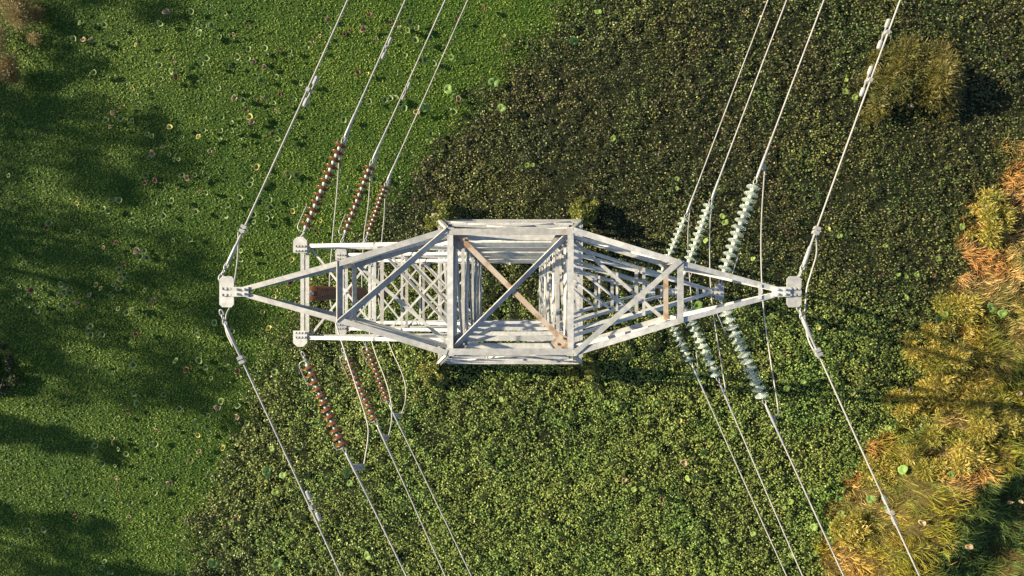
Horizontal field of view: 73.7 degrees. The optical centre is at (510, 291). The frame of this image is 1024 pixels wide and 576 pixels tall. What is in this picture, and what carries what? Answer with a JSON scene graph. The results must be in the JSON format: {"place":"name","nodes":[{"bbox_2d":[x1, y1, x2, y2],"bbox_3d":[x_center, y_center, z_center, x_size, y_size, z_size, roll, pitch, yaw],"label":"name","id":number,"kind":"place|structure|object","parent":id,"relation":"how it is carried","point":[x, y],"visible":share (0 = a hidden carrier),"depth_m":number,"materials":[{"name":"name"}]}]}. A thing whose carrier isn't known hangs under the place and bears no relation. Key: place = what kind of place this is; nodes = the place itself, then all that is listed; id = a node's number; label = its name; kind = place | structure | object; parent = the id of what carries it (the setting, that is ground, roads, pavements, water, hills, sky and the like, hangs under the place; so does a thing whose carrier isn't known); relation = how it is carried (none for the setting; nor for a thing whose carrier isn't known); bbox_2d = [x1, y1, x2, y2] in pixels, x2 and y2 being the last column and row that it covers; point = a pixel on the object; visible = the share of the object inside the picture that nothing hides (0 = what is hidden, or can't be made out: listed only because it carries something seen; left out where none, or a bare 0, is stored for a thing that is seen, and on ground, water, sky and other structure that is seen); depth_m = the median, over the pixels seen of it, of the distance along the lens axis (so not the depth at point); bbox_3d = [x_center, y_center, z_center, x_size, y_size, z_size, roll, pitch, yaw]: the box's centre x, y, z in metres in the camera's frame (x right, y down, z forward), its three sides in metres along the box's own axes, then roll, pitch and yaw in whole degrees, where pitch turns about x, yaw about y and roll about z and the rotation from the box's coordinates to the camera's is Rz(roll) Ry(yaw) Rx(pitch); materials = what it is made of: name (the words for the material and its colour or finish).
{"place":"outdoors","nodes":[
{"label":"outdoors","id":0,"kind":"place"},
{"bbox_2d":[0,0,1023,575],"bbox_3d":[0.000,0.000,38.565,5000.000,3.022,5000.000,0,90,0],"label":"ground","id":1,"kind":"structure","parent":0,"point":[848,186],"depth_m":40.00,"materials":[{"name":"plant"}]},
{"bbox_2d":[0,342,22,395],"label":"dark bush","id":2,"kind":"object","parent":1,"relation":"on","point":[14,380],"visible":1,"depth_m":39.46,"materials":[{"name":"green plant"}]},
{"bbox_2d":[0,0,47,86],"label":"feathery shrub","id":3,"kind":"object","parent":1,"relation":"on","point":[7,69],"visible":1,"depth_m":39.05,"materials":[{"name":"brown plant"}]},
{"bbox_2d":[98,498,105,502],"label":"lotus leaf","id":4,"kind":"object","parent":1,"relation":"on","point":[101,500],"visible":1,"depth_m":39.42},
{"bbox_2d":[114,197,121,202],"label":"lotus leaf","id":5,"kind":"object","parent":1,"relation":"on","point":[118,199],"visible":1,"depth_m":39.62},
{"bbox_2d":[117,276,123,281],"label":"lotus leaf","id":6,"kind":"object","parent":1,"relation":"on","point":[120,278],"visible":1,"depth_m":39.46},
{"bbox_2d":[129,361,135,367],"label":"lotus leaf","id":7,"kind":"object","parent":1,"relation":"on","point":[132,364],"visible":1,"depth_m":39.47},
{"bbox_2d":[133,247,140,253],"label":"lotus leaf","id":8,"kind":"object","parent":1,"relation":"on","point":[136,250],"visible":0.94,"depth_m":39.64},
{"bbox_2d":[149,150,154,156],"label":"lotus leaf","id":9,"kind":"object","parent":1,"relation":"on","point":[151,153],"visible":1,"depth_m":39.60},
{"bbox_2d":[162,8,169,16],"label":"lotus leaf","id":10,"kind":"object","parent":1,"relation":"on","point":[165,11],"visible":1,"depth_m":39.58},
{"bbox_2d":[208,21,213,28],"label":"lotus leaf","id":11,"kind":"object","parent":1,"relation":"on","point":[210,25],"visible":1,"depth_m":39.49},
{"bbox_2d":[207,555,218,567],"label":"lotus leaf","id":12,"kind":"object","parent":1,"relation":"on","point":[213,563],"visible":1,"depth_m":39.27,"materials":[{"name":"plant"}]},
{"bbox_2d":[16,8,451,574],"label":"lotus leaf scatter","id":13,"kind":"object","parent":1,"relation":"on","point":[63,306],"visible":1,"depth_m":39.53,"materials":[{"name":"plant"}]},
{"bbox_2d":[246,113,253,119],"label":"lotus leaf","id":14,"kind":"object","parent":1,"relation":"on","point":[249,116],"visible":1,"depth_m":39.44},
{"bbox_2d":[257,77,263,82],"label":"lotus leaf","id":15,"kind":"object","parent":1,"relation":"on","point":[260,79],"visible":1,"depth_m":39.65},
{"bbox_2d":[262,466,270,475],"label":"lotus leaf","id":16,"kind":"object","parent":1,"relation":"on","point":[266,471],"visible":1,"depth_m":39.17,"materials":[{"name":"plant"}]},
{"bbox_2d":[272,558,283,567],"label":"lotus leaf","id":17,"kind":"object","parent":1,"relation":"on","point":[278,562],"visible":1,"depth_m":39.22,"materials":[{"name":"plant"}]},
{"bbox_2d":[0,0,639,575],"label":"floating weed","id":18,"kind":"object","parent":1,"relation":"on","point":[154,242],"visible":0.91,"depth_m":39.96,"materials":[{"name":"plant"}]},
{"bbox_2d":[422,56,427,62],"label":"lotus leaf","id":19,"kind":"object","parent":18,"relation":"on","point":[424,59],"visible":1,"depth_m":39.53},
{"bbox_2d":[343,469,350,477],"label":"lotus leaf","id":20,"kind":"object","parent":1,"relation":"on","point":[346,473],"visible":1,"depth_m":39.25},
{"bbox_2d":[360,25,366,32],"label":"lotus leaf","id":21,"kind":"object","parent":1,"relation":"on","point":[363,28],"visible":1,"depth_m":39.49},
{"bbox_2d":[364,550,373,559],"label":"lotus leaf","id":22,"kind":"object","parent":1,"relation":"on","point":[367,555],"visible":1,"depth_m":39.23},
{"bbox_2d":[401,105,406,111],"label":"lotus leaf","id":23,"kind":"object","parent":1,"relation":"on","point":[404,108],"visible":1,"depth_m":39.53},
{"bbox_2d":[412,36,418,42],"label":"lotus leaf","id":24,"kind":"object","parent":1,"relation":"on","point":[415,39],"visible":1,"depth_m":39.40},
{"bbox_2d":[419,103,429,111],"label":"lotus leaf","id":25,"kind":"object","parent":1,"relation":"on","point":[425,107],"visible":0.92,"depth_m":39.44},
{"bbox_2d":[416,359,449,387],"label":"leafy bush","id":26,"kind":"object","parent":1,"relation":"on","point":[440,371],"visible":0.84,"depth_m":38.93,"materials":[{"name":"green plant"}]},
{"bbox_2d":[423,198,455,230],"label":"leafy bush","id":27,"kind":"object","parent":1,"relation":"on","point":[446,210],"visible":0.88,"depth_m":38.91,"materials":[{"name":"green plant"}]},
{"bbox_2d":[444,84,451,93],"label":"lotus leaf","id":28,"kind":"object","parent":1,"relation":"on","point":[448,88],"visible":0.98,"depth_m":39.59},
{"bbox_2d":[451,93,459,99],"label":"lotus leaf","id":29,"kind":"object","parent":1,"relation":"on","point":[453,96],"visible":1,"depth_m":39.56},
{"bbox_2d":[488,77,498,86],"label":"lotus leaf","id":30,"kind":"object","parent":1,"relation":"on","point":[493,82],"visible":1,"depth_m":39.51,"materials":[{"name":"plant"}]},
{"bbox_2d":[219,213,800,364],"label":"transmission tower","id":31,"kind":"structure","parent":1,"relation":"on","point":[478,242],"depth_m":12.92,"materials":[{"name":"metal"}]},
{"bbox_2d":[219,309,341,575],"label":"earth wire","id":32,"kind":"object","parent":31,"relation":"attached to","point":[312,506],"visible":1,"depth_m":12.21,"materials":[{"name":"metal"}]},
{"bbox_2d":[218,0,348,279],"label":"earth wire","id":33,"kind":"object","parent":31,"relation":"attached to","point":[305,103],"visible":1,"depth_m":12.22,"materials":[{"name":"metal"}]},
{"bbox_2d":[225,232,238,346],"bbox_3d":[-4.978,-0.044,12.276,0.329,0.578,2.030,3,90,0],"label":"bonding cable","id":34,"kind":"object","parent":33,"relation":"hanging from","point":[232,345],"visible":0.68,"depth_m":12.31,"materials":[{"name":"metal"}]},
{"bbox_2d":[297,136,346,236],"bbox_3d":[-4.672,-2.574,16.911,0.394,0.344,2.883,20,81,3],"label":"insulator string","id":35,"kind":"object","parent":31,"relation":"attached to","point":[328,175],"visible":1,"depth_m":16.84,"materials":[{"name":"brown ceramic"}]},
{"bbox_2d":[339,0,405,159],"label":"conductor cable","id":36,"kind":"object","parent":35,"relation":"attached to","point":[385,46],"visible":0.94,"depth_m":17.35,"materials":[{"name":"metal"}]},
{"bbox_2d":[329,163,368,465],"bbox_3d":[-4.532,0.589,18.417,1.101,1.868,7.890,-6,90,0],"label":"jumper cable","id":37,"kind":"object","parent":36,"relation":"attached to","point":[336,323],"visible":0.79,"depth_m":18.36,"materials":[{"name":"metal"}]},
{"bbox_2d":[309,286,335,300],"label":"insulator string","id":38,"kind":"object","parent":31,"relation":"hanging from","point":[318,293],"visible":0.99,"depth_m":17.80,"materials":[{"name":"brown ceramic"}]},
{"bbox_2d":[299,351,347,452],"bbox_3d":[-4.642,2.759,16.912,0.400,0.344,2.810,-20,99,3],"label":"insulator string","id":39,"kind":"object","parent":31,"relation":"attached to","point":[330,415],"visible":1,"depth_m":16.84,"materials":[{"name":"brown ceramic"}]},
{"bbox_2d":[345,451,406,575],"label":"conductor cable","id":40,"kind":"object","parent":39,"relation":"attached to","point":[359,467],"visible":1,"depth_m":17.31,"materials":[{"name":"metal"}]},
{"bbox_2d":[344,287,366,298],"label":"insulator string","id":41,"kind":"object","parent":31,"relation":"hanging from","point":[361,292],"visible":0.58,"depth_m":22.28,"materials":[{"name":"brown ceramic"}]},
{"bbox_2d":[361,180,391,436],"bbox_3d":[-4.550,0.571,22.406,0.968,1.843,8.139,-5,90,0],"label":"jumper cable","id":42,"kind":"object","parent":41,"relation":"hanging from","point":[365,312],"visible":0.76,"depth_m":22.36,"materials":[{"name":"metal"}]},
{"bbox_2d":[338,160,374,242],"bbox_3d":[-4.722,-2.781,20.911,0.395,0.344,2.776,18,81,3],"label":"insulator string","id":43,"kind":"object","parent":31,"relation":"attached to","point":[355,204],"visible":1,"depth_m":20.84,"materials":[{"name":"brown ceramic"}]},
{"bbox_2d":[369,0,445,179],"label":"conductor cable","id":44,"kind":"object","parent":43,"relation":"attached to","point":[402,97],"visible":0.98,"depth_m":21.40,"materials":[{"name":"metal"}]},
{"bbox_2d":[340,348,378,424],"bbox_3d":[-4.642,2.921,20.912,0.400,0.344,2.657,-22,99,4],"label":"insulator string","id":45,"kind":"object","parent":31,"relation":"attached to","point":[371,411],"visible":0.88,"depth_m":20.85,"materials":[{"name":"brown ceramic"}]},
{"bbox_2d":[377,425,445,575],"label":"conductor cable","id":46,"kind":"object","parent":45,"relation":"attached to","point":[385,437],"visible":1,"depth_m":21.37,"materials":[{"name":"metal"}]},
{"bbox_2d":[362,341,389,404],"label":"insulator string","id":47,"kind":"object","parent":31,"relation":"attached to","point":[377,374],"visible":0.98,"depth_m":24.83,"materials":[{"name":"brown ceramic"}]},
{"bbox_2d":[389,405,471,575],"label":"conductor cable","id":48,"kind":"object","parent":47,"relation":"attached to","point":[396,415],"visible":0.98,"depth_m":25.44,"materials":[{"name":"metal"}]},
{"bbox_2d":[364,182,388,241],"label":"insulator string","id":49,"kind":"object","parent":31,"relation":"attached to","point":[378,205],"visible":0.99,"depth_m":24.85,"materials":[{"name":"brown ceramic"}]},
{"bbox_2d":[385,0,467,196],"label":"conductor cable","id":50,"kind":"object","parent":49,"relation":"attached to","point":[389,177],"visible":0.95,"depth_m":25.44,"materials":[{"name":"metal"}]},
{"bbox_2d":[378,199,405,414],"bbox_3d":[-4.756,0.601,26.355,1.001,1.940,8.119,-5,90,0],"label":"jumper cable","id":51,"kind":"object","parent":50,"relation":"hanging from","point":[379,307],"visible":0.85,"depth_m":26.22,"materials":[{"name":"metal"}]},
{"bbox_2d":[371,289,387,297],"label":"insulator string","id":52,"kind":"object","parent":31,"relation":"hanging from","point":[385,294],"visible":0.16,"depth_m":26.29,"materials":[{"name":"brown ceramic"}]},
{"bbox_2d":[657,213,688,272],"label":"insulator string","id":53,"kind":"object","parent":31,"relation":"attached to","point":[677,235],"visible":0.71,"depth_m":24.90,"materials":[{"name":"white glass"}]},
{"bbox_2d":[686,0,767,212],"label":"conductor cable","id":54,"kind":"object","parent":53,"relation":"attached to","point":[689,206],"visible":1,"depth_m":25.52,"materials":[{"name":"metal"}]},
{"bbox_2d":[658,298,693,365],"bbox_3d":[6.008,1.471,24.912,0.394,0.344,2.878,-27,99,5],"label":"insulator string","id":55,"kind":"object","parent":31,"relation":"attached to","point":[681,343],"visible":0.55,"depth_m":24.90,"materials":[{"name":"white glass"}]},
{"bbox_2d":[692,365,786,575],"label":"conductor cable","id":56,"kind":"object","parent":55,"relation":"attached to","point":[696,374],"visible":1,"depth_m":25.55,"materials":[{"name":"metal"}]},
{"bbox_2d":[687,213,698,373],"bbox_3d":[6.976,0.092,26.205,0.306,1.441,6.169,-3,90,0],"label":"jumper cable","id":57,"kind":"object","parent":56,"relation":"hanging from","point":[690,291],"visible":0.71,"depth_m":26.24,"materials":[{"name":"metal"}]},
{"bbox_2d":[684,198,713,277],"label":"insulator string","id":58,"kind":"object","parent":31,"relation":"attached to","point":[700,229],"visible":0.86,"depth_m":20.88,"materials":[{"name":"white glass"}]},
{"bbox_2d":[711,0,786,202],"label":"conductor cable","id":59,"kind":"object","parent":58,"relation":"attached to","point":[714,190],"visible":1,"depth_m":21.44,"materials":[{"name":"metal"}]},
{"bbox_2d":[684,305,720,381],"bbox_3d":[5.793,1.502,20.912,0.394,0.344,2.927,-26,99,4],"label":"insulator string","id":60,"kind":"object","parent":31,"relation":"attached to","point":[705,351],"visible":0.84,"depth_m":20.87,"materials":[{"name":"white glass"}]},
{"bbox_2d":[719,381,802,575],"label":"conductor cable","id":61,"kind":"object","parent":60,"relation":"attached to","point":[723,391],"visible":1,"depth_m":21.44,"materials":[{"name":"metal"}]},
{"bbox_2d":[709,203,725,391],"bbox_3d":[6.655,0.197,22.204,0.263,1.436,6.057,-4,90,0],"label":"jumper cable","id":62,"kind":"object","parent":61,"relation":"attached to","point":[712,303],"visible":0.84,"depth_m":22.44,"materials":[{"name":"metal"}]},
{"bbox_2d":[718,178,759,284],"bbox_3d":[5.662,-1.494,16.909,0.394,0.344,2.920,21,81,3],"label":"insulator string","id":63,"kind":"object","parent":31,"relation":"attached to","point":[742,220],"visible":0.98,"depth_m":16.85,"materials":[{"name":"white glass"}]},
{"bbox_2d":[756,0,824,178],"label":"conductor cable","id":64,"kind":"object","parent":63,"relation":"attached to","point":[762,166],"visible":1,"depth_m":17.36,"materials":[{"name":"metal"}]},
{"bbox_2d":[760,172,778,417],"bbox_3d":[6.841,0.042,18.231,0.424,1.493,6.390,-2,90,0],"label":"jumper cable","id":65,"kind":"object","parent":64,"relation":"attached to","point":[762,294],"visible":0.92,"depth_m":18.50,"materials":[{"name":"metal"}]},
{"bbox_2d":[717,297,768,404],"bbox_3d":[5.733,1.486,16.912,0.395,0.344,3.034,-25,98,4],"label":"insulator string","id":66,"kind":"object","parent":31,"relation":"attached to","point":[747,361],"visible":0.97,"depth_m":16.85,"materials":[{"name":"green glass"}]},
{"bbox_2d":[765,404,843,575],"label":"conductor cable","id":67,"kind":"object","parent":66,"relation":"attached to","point":[772,418],"visible":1,"depth_m":17.36,"materials":[{"name":"metal"}]},
{"bbox_2d":[797,0,900,277],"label":"earth wire","id":68,"kind":"object","parent":31,"relation":"attached to","point":[867,81],"visible":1,"depth_m":12.27,"materials":[{"name":"metal"}]},
{"bbox_2d":[796,306,919,575],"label":"earth wire","id":69,"kind":"object","parent":31,"relation":"attached to","point":[817,351],"visible":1,"depth_m":12.18,"materials":[{"name":"metal"}]},
{"bbox_2d":[804,235,819,358],"bbox_3d":[5.425,0.065,12.276,0.204,0.579,2.230,2,90,0],"label":"bonding cable","id":70,"kind":"object","parent":69,"relation":"hanging from","point":[810,344],"visible":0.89,"depth_m":12.40,"materials":[{"name":"metal"}]},
{"bbox_2d":[569,36,578,44],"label":"lotus leaf","id":71,"kind":"object","parent":1,"relation":"on","point":[574,40],"visible":1,"depth_m":39.22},
{"bbox_2d":[566,351,600,381],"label":"leafy bush","id":72,"kind":"object","parent":1,"relation":"on","point":[590,369],"visible":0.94,"depth_m":38.81,"materials":[{"name":"green plant"}]},
{"bbox_2d":[568,195,599,225],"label":"leafy bush","id":73,"kind":"object","parent":1,"relation":"on","point":[581,208],"visible":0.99,"depth_m":38.99,"materials":[{"name":"green plant"}]},
{"bbox_2d":[150,0,1023,575],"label":"leafy cover","id":74,"kind":"object","parent":1,"relation":"on","point":[548,494],"visible":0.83,"depth_m":39.75,"materials":[{"name":"green plant"}]},
{"bbox_2d":[240,97,245,103],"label":"lotus leaf","id":75,"kind":"object","parent":74,"relation":"on","point":[242,100],"visible":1,"depth_m":39.45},
{"bbox_2d":[271,489,278,494],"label":"lotus leaf","id":76,"kind":"object","parent":74,"relation":"on","point":[275,492],"visible":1,"depth_m":39.14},
{"bbox_2d":[279,472,288,477],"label":"lotus leaf","id":77,"kind":"object","parent":74,"relation":"on","point":[282,474],"visible":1,"depth_m":39.22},
{"bbox_2d":[498,104,505,111],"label":"lotus leaf","id":78,"kind":"object","parent":74,"relation":"on","point":[502,107],"visible":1,"depth_m":39.21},
{"bbox_2d":[652,448,657,456],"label":"lotus leaf","id":79,"kind":"object","parent":74,"relation":"on","point":[654,453],"visible":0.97,"depth_m":39.14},
{"bbox_2d":[697,441,707,455],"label":"lotus leaf","id":80,"kind":"object","parent":74,"relation":"on","point":[703,452],"visible":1,"depth_m":39.20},
{"bbox_2d":[783,384,789,391],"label":"lotus leaf","id":81,"kind":"object","parent":74,"relation":"on","point":[786,388],"visible":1,"depth_m":39.19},
{"bbox_2d":[840,89,849,97],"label":"lotus leaf","id":82,"kind":"object","parent":74,"relation":"on","point":[845,91],"visible":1,"depth_m":39.21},
{"bbox_2d":[852,93,857,100],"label":"lotus leaf","id":83,"kind":"object","parent":74,"relation":"on","point":[854,97],"visible":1,"depth_m":39.12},
{"bbox_2d":[680,460,687,466],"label":"lotus leaf","id":84,"kind":"object","parent":1,"relation":"on","point":[684,463],"visible":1,"depth_m":39.17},
{"bbox_2d":[693,301,702,309],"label":"lotus leaf","id":85,"kind":"object","parent":1,"relation":"on","point":[698,305],"visible":0.91,"depth_m":39.16,"materials":[{"name":"plant"}]},
{"bbox_2d":[810,523,816,530],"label":"lotus leaf","id":86,"kind":"object","parent":1,"relation":"on","point":[813,526],"visible":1,"depth_m":39.22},
{"bbox_2d":[834,495,842,501],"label":"lotus leaf","id":87,"kind":"object","parent":1,"relation":"on","point":[838,498],"visible":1,"depth_m":39.17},
{"bbox_2d":[827,507,883,551],"bbox_3d":[19.711,13.557,38.724,3.164,1.259,2.849,0,90,0],"label":"feathery shrub","id":88,"kind":"object","parent":1,"relation":"on","point":[845,530],"visible":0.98,"depth_m":38.77,"materials":[{"name":"yellow plant"}]},
{"bbox_2d":[866,495,875,502],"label":"lotus leaf","id":89,"kind":"object","parent":1,"relation":"on","point":[870,498],"visible":1,"depth_m":38.77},
{"bbox_2d":[858,451,905,491],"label":"feathery shrub","id":90,"kind":"object","parent":1,"relation":"on","point":[878,467],"visible":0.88,"depth_m":39.24,"materials":[{"name":"yellow plant"}]},
{"bbox_2d":[898,465,907,474],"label":"lotus leaf","id":91,"kind":"object","parent":1,"relation":"on","point":[902,469],"visible":1,"depth_m":38.62,"materials":[{"name":"plant"}]},
{"bbox_2d":[901,413,906,422],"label":"lotus leaf","id":92,"kind":"object","parent":1,"relation":"on","point":[902,416],"visible":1,"depth_m":39.25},
{"bbox_2d":[878,382,937,427],"bbox_3d":[23.083,6.562,39.454,2.874,1.424,2.886,-40,90,0],"label":"feathery shrub","id":93,"kind":"object","parent":1,"relation":"on","point":[910,403],"visible":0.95,"depth_m":39.37,"materials":[{"name":"yellow plant"}]},
{"bbox_2d":[853,32,969,128],"bbox_3d":[23.231,-12.245,38.659,6.853,3.050,5.726,0,90,0],"label":"feathery shrub","id":94,"kind":"object","parent":1,"relation":"on","point":[941,76],"visible":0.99,"depth_m":38.67,"materials":[{"name":"green plant"}]},
{"bbox_2d":[812,132,1023,575],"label":"dry grass","id":95,"kind":"structure","parent":1,"relation":"on","point":[1007,250],"depth_m":39.01,"materials":[{"name":"plant"}]},
{"bbox_2d":[918,520,925,525],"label":"lotus leaf","id":96,"kind":"object","parent":1,"relation":"on","point":[922,522],"visible":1,"depth_m":37.11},
{"bbox_2d":[899,321,952,371],"bbox_3d":[24.215,3.198,39.563,3.484,1.214,3.248,0,90,0],"label":"feathery shrub","id":97,"kind":"object","parent":1,"relation":"on","point":[931,334],"visible":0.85,"depth_m":39.49,"materials":[{"name":"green plant"}]},
{"bbox_2d":[925,314,941,324],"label":"lotus leaf","id":98,"kind":"object","parent":1,"relation":"on","point":[938,318],"visible":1,"depth_m":39.20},
{"bbox_2d":[898,421,999,485],"bbox_3d":[24.523,9.368,37.638,5.799,2.023,4.350,0,90,0],"label":"feathery shrub","id":99,"kind":"object","parent":1,"relation":"on","point":[962,460],"visible":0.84,"depth_m":37.68,"materials":[{"name":"yellow plant"}]},
{"bbox_2d":[907,336,1002,416],"bbox_3d":[25.685,5.180,38.879,5.461,2.303,5.352,0,90,0],"label":"feathery shrub","id":100,"kind":"object","parent":1,"relation":"on","point":[931,388],"visible":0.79,"depth_m":38.95,"materials":[{"name":"yellow plant"}]},
{"bbox_2d":[929,290,996,339],"bbox_3d":[26.276,1.411,39.377,3.777,1.536,3.022,0,90,0],"label":"feathery shrub","id":101,"kind":"object","parent":1,"relation":"on","point":[963,307],"visible":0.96,"depth_m":39.31,"materials":[{"name":"yellow plant"}]},
{"bbox_2d":[922,437,1023,575],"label":"green grass","id":102,"kind":"structure","parent":1,"relation":"on","point":[981,513],"depth_m":38.55,"materials":[{"name":"plant"}]},
{"bbox_2d":[965,543,972,548],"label":"lotus leaf","id":103,"kind":"object","parent":102,"relation":"on","point":[969,546],"visible":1,"depth_m":37.04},
{"bbox_2d":[950,384,1023,452],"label":"feathery shrub","id":104,"kind":"object","parent":1,"relation":"on","point":[977,408],"visible":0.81,"depth_m":37.77,"materials":[{"name":"yellow plant"}]},
{"bbox_2d":[987,303,994,311],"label":"lotus leaf","id":105,"kind":"object","parent":1,"relation":"on","point":[991,307],"visible":0.97,"depth_m":38.87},
{"bbox_2d":[963,184,1021,254],"bbox_3d":[27.853,-4.194,39.253,3.193,1.654,4.207,0,90,0],"label":"feathery shrub","id":106,"kind":"object","parent":1,"relation":"on","point":[993,230],"visible":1,"depth_m":39.16,"materials":[{"name":"yellow plant"}]},
{"bbox_2d":[994,309,1007,317],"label":"lotus leaf","id":107,"kind":"object","parent":1,"relation":"on","point":[1002,313],"visible":1,"depth_m":38.75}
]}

